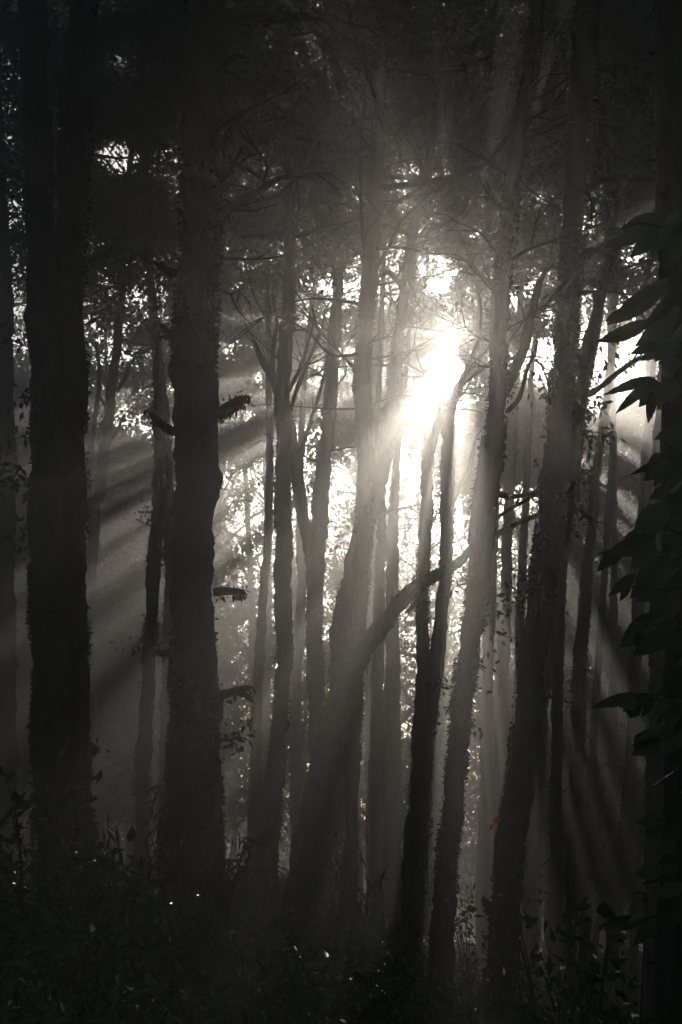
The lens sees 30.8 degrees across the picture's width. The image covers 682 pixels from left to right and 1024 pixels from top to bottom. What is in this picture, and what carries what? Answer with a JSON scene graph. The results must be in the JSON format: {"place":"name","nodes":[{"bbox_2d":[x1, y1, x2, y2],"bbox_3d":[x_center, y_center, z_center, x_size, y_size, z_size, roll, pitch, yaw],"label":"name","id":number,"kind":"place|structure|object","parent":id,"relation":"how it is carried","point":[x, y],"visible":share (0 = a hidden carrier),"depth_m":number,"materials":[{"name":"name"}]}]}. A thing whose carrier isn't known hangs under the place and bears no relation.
{"place":"outdoors","nodes":[
{"label":"outdoors","id":0,"kind":"place"},
{"bbox_2d":[0,816,643,1023],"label":"ground","id":1,"kind":"structure","parent":0,"point":[624,968],"depth_m":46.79,"materials":[{"name":"black plant"}]},
{"bbox_2d":[0,0,82,917],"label":"tree","id":2,"kind":"object","parent":1,"relation":"on","point":[47,619],"visible":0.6,"depth_m":11.38,"materials":[{"name":"brown plant"}]},
{"bbox_2d":[0,744,104,944],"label":"shrub","id":3,"kind":"object","parent":1,"relation":"on","point":[6,864],"visible":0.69,"depth_m":8.90,"materials":[{"name":"black plant"}]},
{"bbox_2d":[2,11,134,336],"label":"tree","id":4,"kind":"object","parent":1,"relation":"on","point":[19,304],"visible":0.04,"depth_m":36.50,"materials":[{"name":"grey plant"}]},
{"bbox_2d":[14,285,131,833],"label":"tree","id":5,"kind":"object","parent":1,"relation":"on","point":[104,537],"visible":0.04,"depth_m":48.33,"materials":[{"name":"grey plant"}]},
{"bbox_2d":[27,785,124,915],"bbox_3d":[-2.236,3.223,10.972,0.958,1.560,0.841,-9,-15,35],"label":"bamboo","id":6,"kind":"object","parent":1,"relation":"on","point":[89,874],"visible":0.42,"depth_m":11.00,"materials":[{"name":"plant"}]},
{"bbox_2d":[13,379,143,821],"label":"tree","id":7,"kind":"object","parent":1,"relation":"on","point":[23,553],"visible":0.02,"depth_m":44.83,"materials":[{"name":"grey plant"}]},
{"bbox_2d":[54,0,111,912],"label":"tree","id":8,"kind":"object","parent":1,"relation":"on","point":[73,151],"visible":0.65,"depth_m":11.79,"materials":[{"name":"brown plant"}]},
{"bbox_2d":[12,328,160,865],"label":"tree","id":9,"kind":"object","parent":1,"relation":"on","point":[22,381],"visible":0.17,"depth_m":40.42,"materials":[{"name":"grey plant"}]},
{"bbox_2d":[15,382,160,827],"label":"tree","id":10,"kind":"object","parent":1,"relation":"on","point":[115,542],"visible":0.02,"depth_m":51.69,"materials":[{"name":"grey plant"}]},
{"bbox_2d":[1,906,185,1020],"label":"shrub","id":11,"kind":"object","parent":1,"relation":"on","point":[132,939],"visible":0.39,"depth_m":7.02,"materials":[{"name":"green plant"}]},
{"bbox_2d":[13,278,221,850],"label":"tree","id":12,"kind":"object","parent":1,"relation":"on","point":[124,440],"visible":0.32,"depth_m":41.35,"materials":[{"name":"grey plant"}]},
{"bbox_2d":[1,0,234,314],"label":"tree","id":13,"kind":"object","parent":1,"relation":"on","point":[126,280],"visible":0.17,"depth_m":25.01,"materials":[{"name":"grey plant"}]},
{"bbox_2d":[64,825,211,981],"bbox_3d":[-1.618,2.899,8.975,1.086,1.242,1.172,-10,-15,38],"label":"shrub","id":14,"kind":"object","parent":1,"relation":"on","point":[158,885],"visible":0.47,"depth_m":8.95,"materials":[{"name":"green plant"}]},
{"bbox_2d":[109,297,169,891],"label":"tree","id":15,"kind":"object","parent":1,"relation":"on","point":[142,758],"visible":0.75,"depth_m":18.93,"materials":[{"name":"brown plant"}]},
{"bbox_2d":[1,0,278,803],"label":"tree","id":16,"kind":"object","parent":1,"relation":"on","point":[108,434],"visible":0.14,"depth_m":29.92,"materials":[{"name":"grey plant"}]},
{"bbox_2d":[1,0,294,384],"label":"tree","id":17,"kind":"object","parent":1,"relation":"on","point":[101,295],"visible":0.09,"depth_m":29.37,"materials":[{"name":"grey plant"}]},
{"bbox_2d":[136,779,166,916],"bbox_3d":[-1.769,3.551,12.060,0.677,1.861,0.687,-6,-14,27],"label":"bamboo","id":18,"kind":"object","parent":1,"relation":"on","point":[158,873],"visible":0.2,"depth_m":12.08,"materials":[{"name":"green plant"}]},
{"bbox_2d":[2,2,300,863],"bbox_3d":[-6.537,-3.261,30.777,10.994,26.014,10.491,0,-12,0],"label":"tree","id":19,"kind":"object","parent":1,"relation":"on","point":[164,304],"visible":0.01,"depth_m":31.92,"materials":[{"name":"grey plant"}]},
{"bbox_2d":[0,0,311,343],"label":"tree","id":20,"kind":"object","parent":1,"relation":"on","point":[11,89],"visible":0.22,"depth_m":22.87,"materials":[{"name":"grey plant"}]},
{"bbox_2d":[0,0,316,877],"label":"tree","id":21,"kind":"object","parent":1,"relation":"on","point":[112,200],"visible":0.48,"depth_m":19.88,"materials":[{"name":"grey plant"}]},
{"bbox_2d":[88,359,236,865],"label":"tree","id":22,"kind":"object","parent":1,"relation":"on","point":[129,846],"visible":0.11,"depth_m":50.07,"materials":[{"name":"grey plant"}]},
{"bbox_2d":[94,266,288,826],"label":"tree","id":23,"kind":"object","parent":1,"relation":"on","point":[121,733],"visible":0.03,"depth_m":48.70,"materials":[{"name":"grey plant"}]},
{"bbox_2d":[110,477,274,834],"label":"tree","id":24,"kind":"object","parent":1,"relation":"on","point":[231,530],"visible":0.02,"depth_m":64.56,"materials":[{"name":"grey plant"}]},
{"bbox_2d":[86,273,307,836],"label":"tree","id":25,"kind":"object","parent":1,"relation":"on","point":[122,715],"visible":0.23,"depth_m":40.59,"materials":[{"name":"grey plant"}]},
{"bbox_2d":[95,278,324,811],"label":"tree","id":26,"kind":"object","parent":1,"relation":"on","point":[218,506],"visible":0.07,"depth_m":46.94,"materials":[{"name":"grey plant"}]},
{"bbox_2d":[134,492,293,841],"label":"tree","id":27,"kind":"object","parent":1,"relation":"on","point":[227,827],"visible":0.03,"depth_m":54.22,"materials":[{"name":"grey plant"}]},
{"bbox_2d":[210,725,233,917],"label":"tree","id":28,"kind":"object","parent":1,"relation":"on","point":[218,841],"visible":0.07,"depth_m":13.12,"materials":[{"name":"brown plant"}]},
{"bbox_2d":[84,0,366,318],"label":"tree","id":29,"kind":"object","parent":1,"relation":"on","point":[328,295],"visible":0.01,"depth_m":33.22,"materials":[{"name":"grey plant"}]},
{"bbox_2d":[1,0,461,301],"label":"tree","id":30,"kind":"object","parent":1,"relation":"on","point":[173,167],"visible":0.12,"depth_m":23.24,"materials":[{"name":"grey plant"}]},
{"bbox_2d":[174,812,288,971],"bbox_3d":[-0.942,3.319,10.514,1.217,1.495,0.731,7,-14,-31],"label":"fern","id":31,"kind":"object","parent":1,"relation":"on","point":[224,898],"visible":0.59,"depth_m":10.50,"materials":[{"name":"black plant"}]},
{"bbox_2d":[123,288,363,825],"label":"tree","id":32,"kind":"object","parent":1,"relation":"on","point":[250,577],"visible":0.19,"depth_m":44.22,"materials":[{"name":"grey plant"}]},
{"bbox_2d":[135,304,353,839],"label":"tree","id":33,"kind":"object","parent":1,"relation":"on","point":[242,607],"visible":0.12,"depth_m":45.63,"materials":[{"name":"grey plant"}]},
{"bbox_2d":[0,0,494,878],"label":"tree","id":34,"kind":"object","parent":1,"relation":"on","point":[144,50],"visible":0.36,"depth_m":21.91,"materials":[{"name":"grey plant"}]},
{"bbox_2d":[83,0,418,345],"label":"tree","id":35,"kind":"object","parent":1,"relation":"on","point":[126,315],"visible":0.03,"depth_m":27.73,"materials":[{"name":"grey plant"}]},
{"bbox_2d":[219,531,286,858],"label":"tree","id":36,"kind":"object","parent":1,"relation":"on","point":[235,833],"visible":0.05,"depth_m":61.71,"materials":[{"name":"grey plant"}]},
{"bbox_2d":[153,242,365,831],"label":"tree","id":37,"kind":"object","parent":1,"relation":"on","point":[233,455],"visible":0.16,"depth_m":44.11,"materials":[{"name":"grey plant"}]},
{"bbox_2d":[143,0,383,993],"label":"tree","id":38,"kind":"object","parent":1,"relation":"on","point":[197,696],"visible":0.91,"depth_m":11.06,"materials":[{"name":"black plant"}]},
{"bbox_2d":[68,0,498,911],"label":"tree","id":39,"kind":"object","parent":1,"relation":"on","point":[270,804],"visible":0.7,"depth_m":20.41,"materials":[{"name":"brown plant"}]},
{"bbox_2d":[85,2,482,878],"bbox_3d":[-2.008,-2.071,28.041,10.559,22.984,7.850,0,-12,0],"label":"tree","id":40,"kind":"object","parent":1,"relation":"on","point":[257,714],"visible":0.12,"depth_m":28.92,"materials":[{"name":"grey plant"}]},
{"bbox_2d":[216,278,365,841],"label":"tree","id":41,"kind":"object","parent":1,"relation":"on","point":[295,583],"visible":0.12,"depth_m":44.90,"materials":[{"name":"grey plant"}]},
{"bbox_2d":[205,929,384,1022],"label":"shrub","id":42,"kind":"object","parent":1,"relation":"on","point":[347,962],"visible":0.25,"depth_m":9.14,"materials":[{"name":"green plant"}]},
{"bbox_2d":[246,474,353,843],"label":"tree","id":43,"kind":"object","parent":1,"relation":"on","point":[304,704],"visible":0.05,"depth_m":57.42,"materials":[{"name":"grey plant"}]},
{"bbox_2d":[0,843,639,1023],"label":"undergrowth","id":44,"kind":"object","parent":1,"relation":"on","point":[226,1003],"visible":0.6,"depth_m":7.77,"materials":[{"name":"black plant"}]},
{"bbox_2d":[18,767,630,925],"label":"distant thicket","id":45,"kind":"object","parent":1,"relation":"on","point":[122,845],"visible":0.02,"depth_m":65.91,"materials":[{"name":"black plant"}]},
{"bbox_2d":[164,43,489,858],"bbox_3d":[-0.110,-1.517,32.571,10.441,25.036,10.646,0,-12,0],"label":"tree","id":46,"kind":"object","parent":1,"relation":"on","point":[294,721],"visible":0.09,"depth_m":33.91,"materials":[{"name":"grey plant"}]},
{"bbox_2d":[268,829,393,972],"bbox_3d":[-0.081,4.560,14.156,1.307,1.864,1.079,-7,-14,31],"label":"bamboo","id":47,"kind":"object","parent":1,"relation":"on","point":[337,922],"visible":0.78,"depth_m":14.09,"materials":[{"name":"black plant"}]},
{"bbox_2d":[247,292,439,894],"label":"tree","id":48,"kind":"object","parent":1,"relation":"on","point":[326,648],"visible":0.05,"depth_m":48.55,"materials":[{"name":"grey plant"}]},
{"bbox_2d":[231,273,473,897],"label":"tree","id":49,"kind":"object","parent":1,"relation":"on","point":[360,876],"visible":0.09,"depth_m":48.19,"materials":[{"name":"grey plant"}]},
{"bbox_2d":[266,288,451,869],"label":"tree","id":50,"kind":"object","parent":1,"relation":"on","point":[344,420],"visible":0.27,"depth_m":40.62,"materials":[{"name":"grey plant"}]},
{"bbox_2d":[156,0,566,767],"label":"tree","id":51,"kind":"object","parent":1,"relation":"on","point":[314,534],"visible":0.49,"depth_m":23.89,"materials":[{"name":"grey plant"}]},
{"bbox_2d":[220,12,505,900],"bbox_3d":[0.289,-0.898,26.812,8.279,20.595,8.876,0,-12,0],"label":"tree","id":52,"kind":"object","parent":1,"relation":"on","point":[352,322],"visible":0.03,"depth_m":27.66,"materials":[{"name":"grey plant"}]},
{"bbox_2d":[325,896,406,991],"bbox_3d":[0.272,5.304,15.121,0.862,1.237,0.830,-5,-13,24],"label":"fern","id":53,"kind":"object","parent":1,"relation":"on","point":[383,935],"visible":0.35,"depth_m":15.14,"materials":[{"name":"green plant"}]},
{"bbox_2d":[283,449,453,851],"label":"tree","id":54,"kind":"object","parent":1,"relation":"on","point":[400,548],"visible":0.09,"depth_m":56.81,"materials":[{"name":"grey plant"}]},
{"bbox_2d":[90,0,654,947],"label":"tree","id":55,"kind":"object","parent":1,"relation":"on","point":[374,156],"visible":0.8,"depth_m":18.73,"materials":[{"name":"grey plant"}]},
{"bbox_2d":[179,0,568,924],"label":"tree","id":56,"kind":"object","parent":1,"relation":"on","point":[377,708],"visible":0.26,"depth_m":23.91,"materials":[{"name":"grey plant"}]},
{"bbox_2d":[295,299,479,887],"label":"tree","id":57,"kind":"object","parent":1,"relation":"on","point":[407,675],"visible":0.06,"depth_m":48.67,"materials":[{"name":"grey plant"}]},
{"bbox_2d":[325,466,456,850],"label":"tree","id":58,"kind":"object","parent":1,"relation":"on","point":[345,479],"visible":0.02,"depth_m":64.29,"materials":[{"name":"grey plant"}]},
{"bbox_2d":[266,0,546,919],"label":"tree","id":59,"kind":"object","parent":1,"relation":"on","point":[370,622],"visible":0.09,"depth_m":32.91,"materials":[{"name":"grey plant"}]},
{"bbox_2d":[282,507,538,948],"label":"tree","id":60,"kind":"object","parent":1,"relation":"on","point":[318,805],"visible":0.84,"depth_m":17.37,"materials":[{"name":"brown plant"}]},
{"bbox_2d":[226,0,606,936],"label":"tree","id":61,"kind":"object","parent":1,"relation":"on","point":[392,800],"visible":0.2,"depth_m":24.86,"materials":[{"name":"grey plant"}]},
{"bbox_2d":[365,544,478,860],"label":"tree","id":62,"kind":"object","parent":1,"relation":"on","point":[450,662],"visible":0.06,"depth_m":56.88,"materials":[{"name":"grey plant"}]},
{"bbox_2d":[402,352,448,966],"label":"tree","id":63,"kind":"object","parent":1,"relation":"on","point":[417,795],"visible":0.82,"depth_m":21.90,"materials":[{"name":"grey plant"}]},
{"bbox_2d":[363,958,487,1023],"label":"shrub","id":64,"kind":"object","parent":1,"relation":"on","point":[438,1017],"visible":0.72,"depth_m":10.05,"materials":[{"name":"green plant"}]},
{"bbox_2d":[343,371,514,881],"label":"tree","id":65,"kind":"object","parent":1,"relation":"on","point":[416,492],"visible":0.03,"depth_m":50.52,"materials":[{"name":"grey plant"}]},
{"bbox_2d":[410,793,458,931],"bbox_3d":[1.372,5.536,17.764,0.732,2.926,0.682,0,-12,0],"label":"shrub","id":66,"kind":"object","parent":1,"relation":"on","point":[426,869],"visible":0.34,"depth_m":17.81,"materials":[{"name":"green plant"}]},
{"bbox_2d":[220,0,653,909],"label":"tree","id":67,"kind":"object","parent":1,"relation":"on","point":[384,448],"visible":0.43,"depth_m":20.88,"materials":[{"name":"grey plant"}]},
{"bbox_2d":[401,491,479,867],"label":"tree","id":68,"kind":"object","parent":1,"relation":"on","point":[453,557],"visible":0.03,"depth_m":61.99,"materials":[{"name":"grey plant"}]},
{"bbox_2d":[347,408,537,906],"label":"tree","id":69,"kind":"object","parent":1,"relation":"on","point":[470,484],"visible":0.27,"depth_m":43.04,"materials":[{"name":"grey plant"}]},
{"bbox_2d":[242,0,649,948],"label":"tree","id":70,"kind":"object","parent":1,"relation":"on","point":[450,492],"visible":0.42,"depth_m":22.50,"materials":[{"name":"grey plant"}]},
{"bbox_2d":[311,238,582,930],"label":"tree","id":71,"kind":"object","parent":1,"relation":"on","point":[413,362],"visible":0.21,"depth_m":42.94,"materials":[{"name":"grey plant"}]},
{"bbox_2d":[423,884,484,1012],"bbox_3d":[1.393,5.387,14.986,0.812,1.724,0.717,-9,-15,36],"label":"shrub","id":72,"kind":"object","parent":1,"relation":"on","point":[468,965],"visible":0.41,"depth_m":14.97,"materials":[{"name":"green plant"}]},
{"bbox_2d":[409,929,515,1023],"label":"shrub","id":73,"kind":"object","parent":1,"relation":"on","point":[480,986],"visible":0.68,"depth_m":11.97,"materials":[{"name":"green plant"}]},
{"bbox_2d":[324,51,643,968],"bbox_3d":[4.129,-0.408,32.308,9.328,25.810,9.270,0,-12,0],"label":"tree","id":74,"kind":"object","parent":1,"relation":"on","point":[484,839],"visible":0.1,"depth_m":33.87,"materials":[{"name":"grey plant"}]},
{"bbox_2d":[390,157,592,901],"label":"tree","id":75,"kind":"object","parent":1,"relation":"on","point":[501,712],"visible":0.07,"depth_m":36.86,"materials":[{"name":"grey plant"}]},
{"bbox_2d":[386,494,605,892],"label":"tree","id":76,"kind":"object","parent":1,"relation":"on","point":[454,647],"visible":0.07,"depth_m":47.43,"materials":[{"name":"grey plant"}]},
{"bbox_2d":[401,406,602,906],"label":"tree","id":77,"kind":"object","parent":1,"relation":"on","point":[462,848],"visible":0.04,"depth_m":48.47,"materials":[{"name":"grey plant"}]},
{"bbox_2d":[404,286,603,875],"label":"tree","id":78,"kind":"object","parent":1,"relation":"on","point":[457,589],"visible":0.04,"depth_m":52.54,"materials":[{"name":"grey plant"}]},
{"bbox_2d":[400,273,617,900],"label":"tree","id":79,"kind":"object","parent":1,"relation":"on","point":[521,415],"visible":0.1,"depth_m":44.92,"materials":[{"name":"grey plant"}]},
{"bbox_2d":[377,0,651,1023],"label":"tree","id":80,"kind":"object","parent":1,"relation":"on","point":[569,386],"visible":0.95,"depth_m":14.48,"materials":[{"name":"black plant"}]},
{"bbox_2d":[444,866,591,1023],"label":"shrub","id":81,"kind":"object","parent":1,"relation":"on","point":[525,966],"visible":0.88,"depth_m":8.96,"materials":[{"name":"black plant"}]},
{"bbox_2d":[387,0,658,1007],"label":"tree","id":82,"kind":"object","parent":1,"relation":"on","point":[533,866],"visible":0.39,"depth_m":21.91,"materials":[{"name":"grey plant"}]},
{"bbox_2d":[393,0,657,999],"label":"tree","id":83,"kind":"object","parent":1,"relation":"on","point":[555,830],"visible":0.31,"depth_m":23.89,"materials":[{"name":"grey plant"}]},
{"bbox_2d":[397,0,655,999],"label":"tree","id":84,"kind":"object","parent":1,"relation":"on","point":[577,758],"visible":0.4,"depth_m":24.41,"materials":[{"name":"grey plant"}]},
{"bbox_2d":[409,441,644,920],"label":"tree","id":85,"kind":"object","parent":1,"relation":"on","point":[545,803],"visible":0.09,"depth_m":43.07,"materials":[{"name":"grey plant"}]},
{"bbox_2d":[405,5,656,938],"bbox_3d":[5.894,-2.501,28.063,9.377,28.072,13.144,-5,-13,23],"label":"tree","id":86,"kind":"object","parent":1,"relation":"on","point":[601,332],"visible":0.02,"depth_m":30.02,"materials":[{"name":"grey plant"}]},
{"bbox_2d":[411,24,655,972],"bbox_3d":[5.443,-0.730,32.840,10.159,26.642,10.905,0,-12,0],"label":"tree","id":87,"kind":"object","parent":1,"relation":"on","point":[522,560],"visible":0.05,"depth_m":33.92,"materials":[{"name":"grey plant"}]},
{"bbox_2d":[413,0,657,308],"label":"tree","id":88,"kind":"object","parent":1,"relation":"on","point":[636,213],"visible":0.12,"depth_m":23.70,"materials":[{"name":"grey plant"}]},
{"bbox_2d":[420,0,653,1008],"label":"tree","id":89,"kind":"object","parent":1,"relation":"on","point":[486,488],"visible":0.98,"depth_m":13.93,"materials":[{"name":"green plant"}]},
{"bbox_2d":[438,368,641,946],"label":"tree","id":90,"kind":"object","parent":1,"relation":"on","point":[605,478],"visible":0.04,"depth_m":49.27,"materials":[{"name":"grey plant"}]},
{"bbox_2d":[438,446,645,914],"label":"tree","id":91,"kind":"object","parent":1,"relation":"on","point":[572,565],"visible":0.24,"depth_m":42.57,"materials":[{"name":"grey plant"}]},
{"bbox_2d":[420,0,664,1023],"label":"tree","id":92,"kind":"object","parent":1,"relation":"on","point":[652,776],"visible":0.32,"depth_m":17.07,"materials":[{"name":"grey plant"}]},
{"bbox_2d":[434,5,655,997],"bbox_3d":[6.085,-0.854,26.410,8.223,23.934,10.339,0,-12,0],"label":"tree","id":93,"kind":"object","parent":1,"relation":"on","point":[594,774],"visible":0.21,"depth_m":27.94,"materials":[{"name":"grey plant"}]},
{"bbox_2d":[454,9,654,1009],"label":"tree","id":94,"kind":"object","parent":1,"relation":"on","point":[633,882],"visible":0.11,"depth_m":26.94,"materials":[{"name":"grey plant"}]},
{"bbox_2d":[458,0,659,1014],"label":"tree","id":95,"kind":"object","parent":1,"relation":"on","point":[622,879],"visible":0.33,"depth_m":23.94,"materials":[{"name":"grey plant"}]},
{"bbox_2d":[474,378,644,942],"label":"tree","id":96,"kind":"object","parent":1,"relation":"on","point":[573,602],"visible":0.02,"depth_m":49.74,"materials":[{"name":"grey plant"}]},
{"bbox_2d":[498,420,643,946],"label":"tree","id":97,"kind":"object","parent":1,"relation":"on","point":[579,929],"visible":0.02,"depth_m":52.39,"materials":[{"name":"grey plant"}]},
{"bbox_2d":[521,884,654,1023],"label":"shrub","id":98,"kind":"object","parent":1,"relation":"on","point":[584,907],"visible":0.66,"depth_m":7.14,"materials":[{"name":"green plant"}]},
{"bbox_2d":[531,900,652,1023],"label":"shrub","id":99,"kind":"object","parent":1,"relation":"on","point":[616,962],"visible":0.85,"depth_m":8.03,"materials":[{"name":"black plant"}]},
{"bbox_2d":[544,389,655,906],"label":"tree","id":100,"kind":"object","parent":1,"relation":"on","point":[629,420],"visible":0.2,"depth_m":42.29,"materials":[{"name":"grey plant"}]},
{"bbox_2d":[562,337,657,937],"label":"tree","id":101,"kind":"object","parent":1,"relation":"on","point":[607,657],"visible":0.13,"depth_m":43.59,"materials":[{"name":"grey plant"}]},
{"bbox_2d":[580,301,645,990],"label":"tree","id":102,"kind":"object","parent":1,"relation":"on","point":[613,733],"visible":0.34,"depth_m":32.93,"materials":[{"name":"grey plant"}]},
{"bbox_2d":[587,716,638,1001],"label":"tree","id":103,"kind":"object","parent":1,"relation":"on","point":[604,894],"visible":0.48,"depth_m":25.95,"materials":[{"name":"grey plant"}]},
{"bbox_2d":[591,211,681,1023],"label":"sapling","id":104,"kind":"object","parent":1,"relation":"on","point":[660,338],"visible":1,"depth_m":4.15,"materials":[{"name":"black plant"}]},
{"bbox_2d":[649,0,681,1023],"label":"tree","id":105,"kind":"object","parent":1,"relation":"on","point":[666,53],"visible":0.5,"depth_m":5.15,"materials":[{"name":"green plant"}]},
{"bbox_2d":[1,0,657,828],"label":"sky","id":106,"kind":"structure","parent":0,"point":[542,351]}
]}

